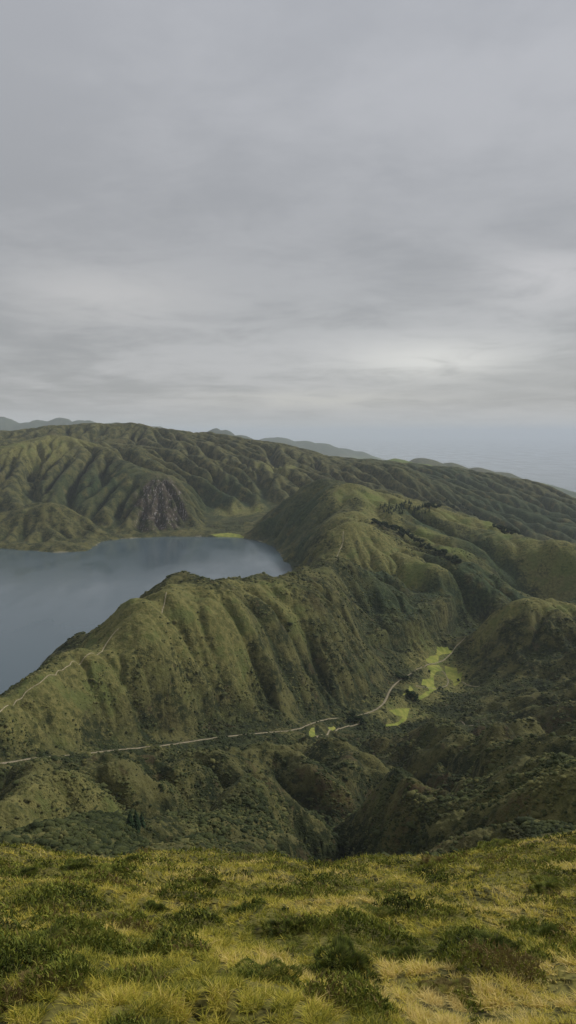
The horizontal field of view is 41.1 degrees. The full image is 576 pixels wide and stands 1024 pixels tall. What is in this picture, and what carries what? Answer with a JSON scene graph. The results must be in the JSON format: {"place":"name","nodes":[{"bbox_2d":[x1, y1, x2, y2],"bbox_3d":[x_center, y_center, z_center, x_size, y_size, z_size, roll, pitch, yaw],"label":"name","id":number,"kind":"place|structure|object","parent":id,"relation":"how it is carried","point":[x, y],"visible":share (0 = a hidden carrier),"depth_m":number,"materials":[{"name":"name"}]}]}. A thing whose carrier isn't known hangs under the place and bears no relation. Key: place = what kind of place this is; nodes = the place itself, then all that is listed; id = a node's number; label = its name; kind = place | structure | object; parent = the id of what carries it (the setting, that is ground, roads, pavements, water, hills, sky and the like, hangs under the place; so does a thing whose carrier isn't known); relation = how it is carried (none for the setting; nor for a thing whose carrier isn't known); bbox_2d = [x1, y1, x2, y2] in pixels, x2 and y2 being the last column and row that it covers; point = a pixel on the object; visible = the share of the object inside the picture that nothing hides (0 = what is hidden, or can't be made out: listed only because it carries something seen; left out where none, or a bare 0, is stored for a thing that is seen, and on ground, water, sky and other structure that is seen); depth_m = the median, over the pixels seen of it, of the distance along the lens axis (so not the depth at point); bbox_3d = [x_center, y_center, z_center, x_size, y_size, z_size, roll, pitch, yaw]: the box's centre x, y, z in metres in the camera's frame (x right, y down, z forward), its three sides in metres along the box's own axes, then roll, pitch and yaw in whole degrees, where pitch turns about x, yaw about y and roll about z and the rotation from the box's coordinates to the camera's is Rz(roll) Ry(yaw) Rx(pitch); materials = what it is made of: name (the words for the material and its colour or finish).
{"place":"outdoors","nodes":[
{"label":"outdoors","id":0,"kind":"place"},
{"bbox_2d":[0,537,291,693],"bbox_3d":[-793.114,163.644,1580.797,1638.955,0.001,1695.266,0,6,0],"label":"lake","id":1,"kind":"structure","parent":0,"point":[50,602],"depth_m":1733.75,"materials":[{"name":"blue liquid"}]},
{"bbox_2d":[0,669,415,763],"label":"dirt road","id":2,"kind":"structure","parent":0,"point":[390,689],"depth_m":825.06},
{"bbox_2d":[211,533,243,537],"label":"meadow","id":3,"kind":"structure","parent":0,"point":[229,535],"depth_m":2416.51,"materials":[{"name":"green plant"}]},
{"bbox_2d":[0,417,575,1023],"bbox_3d":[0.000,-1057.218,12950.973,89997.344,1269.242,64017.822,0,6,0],"label":"terrain","id":4,"kind":"structure","parent":0,"point":[74,485],"depth_m":1016.93,"materials":[{"name":"green plant"}]},
{"bbox_2d":[1,982,42,1012],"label":"heather bush","id":5,"kind":"object","parent":4,"relation":"on","point":[29,987],"visible":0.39,"depth_m":5.34,"materials":[{"name":"green plant"}]},
{"bbox_2d":[11,866,37,878],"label":"heather bush","id":6,"kind":"object","parent":4,"relation":"on","point":[26,871],"visible":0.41,"depth_m":21.96,"materials":[{"name":"green plant"}]},
{"bbox_2d":[0,652,100,711],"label":"footpath","id":7,"kind":"structure","parent":4,"relation":"on","point":[43,679],"depth_m":696.78,"materials":[{"name":"brown soil"}]},
{"bbox_2d":[17,965,88,994],"bbox_3d":[-1.721,3.418,5.568,0.516,0.107,0.571,-3,7,-26],"label":"heather bush","id":8,"kind":"object","parent":4,"relation":"on","point":[22,976],"visible":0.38,"depth_m":5.60,"materials":[{"name":"green plant"}]},
{"bbox_2d":[14,917,94,947],"bbox_3d":[-2.694,4.752,8.572,0.943,0.249,1.071,1,6,12],"label":"heather bush","id":9,"kind":"object","parent":4,"relation":"on","point":[50,931],"visible":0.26,"depth_m":8.70,"materials":[{"name":"green plant"}]},
{"bbox_2d":[62,951,90,966],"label":"heather bush","id":10,"kind":"object","parent":4,"relation":"on","point":[81,955],"visible":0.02,"depth_m":6.70,"materials":[{"name":"green plant"}]},
{"bbox_2d":[58,858,95,871],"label":"heather bush","id":11,"kind":"object","parent":4,"relation":"on","point":[73,865],"visible":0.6,"depth_m":23.47,"materials":[{"name":"green plant"}]},
{"bbox_2d":[94,862,134,876],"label":"heather bush","id":12,"kind":"object","parent":4,"relation":"on","point":[106,866],"visible":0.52,"depth_m":15.73,"materials":[{"name":"green plant"}]},
{"bbox_2d":[118,854,140,863],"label":"heather bush","id":13,"kind":"object","parent":4,"relation":"on","point":[130,858],"visible":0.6,"depth_m":25.40,"materials":[{"name":"green plant"}]},
{"bbox_2d":[127,810,134,827],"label":"conifer tree","id":14,"kind":"object","parent":4,"relation":"on","point":[130,821],"visible":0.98,"depth_m":303.98,"materials":[{"name":"green plant"}]},
{"bbox_2d":[133,809,141,833],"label":"conifer tree","id":15,"kind":"object","parent":4,"relation":"on","point":[137,823],"visible":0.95,"depth_m":305.60,"materials":[{"name":"green plant"}]},
{"bbox_2d":[140,812,145,827],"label":"conifer tree","id":16,"kind":"object","parent":4,"relation":"on","point":[142,822],"visible":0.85,"depth_m":310.66,"materials":[{"name":"green plant"}]},
{"bbox_2d":[144,899,171,913],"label":"heather bush","id":17,"kind":"object","parent":4,"relation":"on","point":[157,906],"visible":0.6,"depth_m":12.17,"materials":[{"name":"green plant"}]},
{"bbox_2d":[188,875,221,889],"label":"heather bush","id":18,"kind":"object","parent":4,"relation":"on","point":[207,880],"visible":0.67,"depth_m":16.12,"materials":[{"name":"green plant"}]},
{"bbox_2d":[227,904,247,913],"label":"heather bush","id":19,"kind":"object","parent":4,"relation":"on","point":[233,907],"visible":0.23,"depth_m":12.56,"materials":[{"name":"green plant"}]},
{"bbox_2d":[220,957,305,984],"bbox_3d":[-0.251,4.143,6.923,0.648,0.171,0.735,5,8,41],"label":"heather bush","id":20,"kind":"object","parent":4,"relation":"on","point":[270,973],"visible":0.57,"depth_m":6.97,"materials":[{"name":"green plant"}]},
{"bbox_2d":[0,829,575,1023],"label":"grass","id":21,"kind":"structure","parent":4,"relation":"on","point":[160,1003],"depth_m":8.19,"materials":[{"name":"green plant"}]},
{"bbox_2d":[0,495,575,863],"bbox_3d":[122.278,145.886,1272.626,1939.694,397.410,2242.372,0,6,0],"label":"scrub","id":22,"kind":"object","parent":4,"relation":"on","point":[58,830],"visible":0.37,"depth_m":477.84,"materials":[{"name":"green plant"}]},
{"bbox_2d":[0,828,575,1023],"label":"heather","id":23,"kind":"object","parent":4,"relation":"on","point":[14,949],"visible":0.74,"depth_m":10.47,"materials":[{"name":"green plant"}]},
{"bbox_2d":[261,914,317,938],"bbox_3d":[0.057,5.776,10.629,0.869,0.297,0.793,0,6,-4],"label":"heather bush","id":24,"kind":"object","parent":4,"relation":"on","point":[286,925],"visible":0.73,"depth_m":10.71,"materials":[{"name":"green plant"}]},
{"bbox_2d":[306,931,381,983],"bbox_3d":[0.516,4.901,8.360,0.948,0.356,1.105,-2,6,-20],"label":"heather bush","id":25,"kind":"object","parent":4,"relation":"on","point":[350,955],"visible":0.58,"depth_m":8.43,"materials":[{"name":"green plant"}]},
{"bbox_2d":[357,903,405,919],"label":"heather bush","id":26,"kind":"object","parent":4,"relation":"on","point":[380,913],"visible":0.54,"depth_m":12.94,"materials":[{"name":"green plant"}]},
{"bbox_2d":[373,945,420,962],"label":"heather bush","id":27,"kind":"object","parent":4,"relation":"on","point":[407,950],"visible":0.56,"depth_m":9.55,"materials":[{"name":"green plant"}]},
{"bbox_2d":[419,853,448,866],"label":"heather bush","id":28,"kind":"object","parent":4,"relation":"on","point":[430,858],"visible":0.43,"depth_m":24.02,"materials":[{"name":"green plant"}]},
{"bbox_2d":[415,977,471,996],"bbox_3d":[1.589,4.708,7.520,0.592,0.123,0.535,-1,6,-10],"label":"heather bush","id":29,"kind":"object","parent":4,"relation":"on","point":[440,982],"visible":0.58,"depth_m":7.63,"materials":[{"name":"plant"}]},
{"bbox_2d":[451,555,458,562],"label":"evergreen tree","id":30,"kind":"object","parent":4,"relation":"on","point":[455,557],"visible":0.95,"depth_m":1627.73,"materials":[{"name":"green plant"}]},
{"bbox_2d":[449,928,529,951],"bbox_3d":[2.493,5.322,9.453,0.954,0.396,0.870,-3,7,-28],"label":"heather bush","id":31,"kind":"object","parent":4,"relation":"on","point":[499,938],"visible":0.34,"depth_m":9.50,"materials":[{"name":"green plant"}]},
{"bbox_2d":[475,837,511,851],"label":"heather bush","id":32,"kind":"object","parent":4,"relation":"on","point":[500,842],"visible":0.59,"depth_m":31.16,"materials":[{"name":"green plant"}]},
{"bbox_2d":[494,952,540,969],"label":"heather bush","id":33,"kind":"object","parent":4,"relation":"on","point":[535,957],"visible":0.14,"depth_m":8.54,"materials":[{"name":"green plant"}]},
{"bbox_2d":[527,921,569,940],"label":"heather bush","id":34,"kind":"object","parent":4,"relation":"on","point":[546,927],"visible":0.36,"depth_m":11.33,"materials":[{"name":"green plant"}]},
{"bbox_2d":[528,874,573,892],"bbox_3d":[5.628,7.878,16.267,1.162,0.270,1.024,0,6,-2],"label":"heather bush","id":35,"kind":"object","parent":4,"relation":"on","point":[539,885],"visible":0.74,"depth_m":16.28,"materials":[{"name":"green plant"}]},
{"bbox_2d":[0,0,575,436],"label":"sky","id":36,"kind":"structure","parent":0,"point":[250,218],"materials":[{"name":"grey"}]},
{"bbox_2d":[309,727,316,736],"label":"meadow","id":37,"kind":"structure","parent":0,"point":[311,732],"depth_m":873.61,"materials":[{"name":"green plant"}]},
{"bbox_2d":[316,721,359,737],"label":"farm track","id":38,"kind":"structure","parent":0,"point":[340,728],"depth_m":946.13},
{"bbox_2d":[386,708,408,726],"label":"meadow","id":39,"kind":"structure","parent":0,"point":[402,713],"depth_m":1041.02,"materials":[{"name":"green plant"}]},
{"bbox_2d":[250,437,575,491],"bbox_3d":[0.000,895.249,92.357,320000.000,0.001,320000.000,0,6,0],"label":"sea","id":40,"kind":"structure","parent":0,"point":[549,460],"depth_m":37100.99,"materials":[{"name":"grey liquid"}]},
{"bbox_2d":[419,665,443,699],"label":"meadow","id":41,"kind":"structure","parent":0,"point":[429,683],"depth_m":1186.39,"materials":[{"name":"green plant"}]},
{"bbox_2d":[426,655,438,663],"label":"meadow","id":42,"kind":"structure","parent":0,"point":[433,659],"depth_m":1282.70,"materials":[{"name":"green plant"}]},
{"bbox_2d":[416,665,448,688],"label":"farm track","id":43,"kind":"structure","parent":0,"point":[444,686],"depth_m":1202.09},
{"bbox_2d":[416,636,465,669],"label":"farm track","id":44,"kind":"structure","parent":0,"point":[446,657],"depth_m":1313.96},
{"bbox_2d":[436,646,452,655],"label":"meadow","id":45,"kind":"structure","parent":0,"point":[441,650],"depth_m":1325.13,"materials":[{"name":"green plant"}]},
{"bbox_2d":[445,666,461,685],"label":"meadow","id":46,"kind":"structure","parent":0,"point":[452,674],"depth_m":1228.48,"materials":[{"name":"green plant"}]}
]}

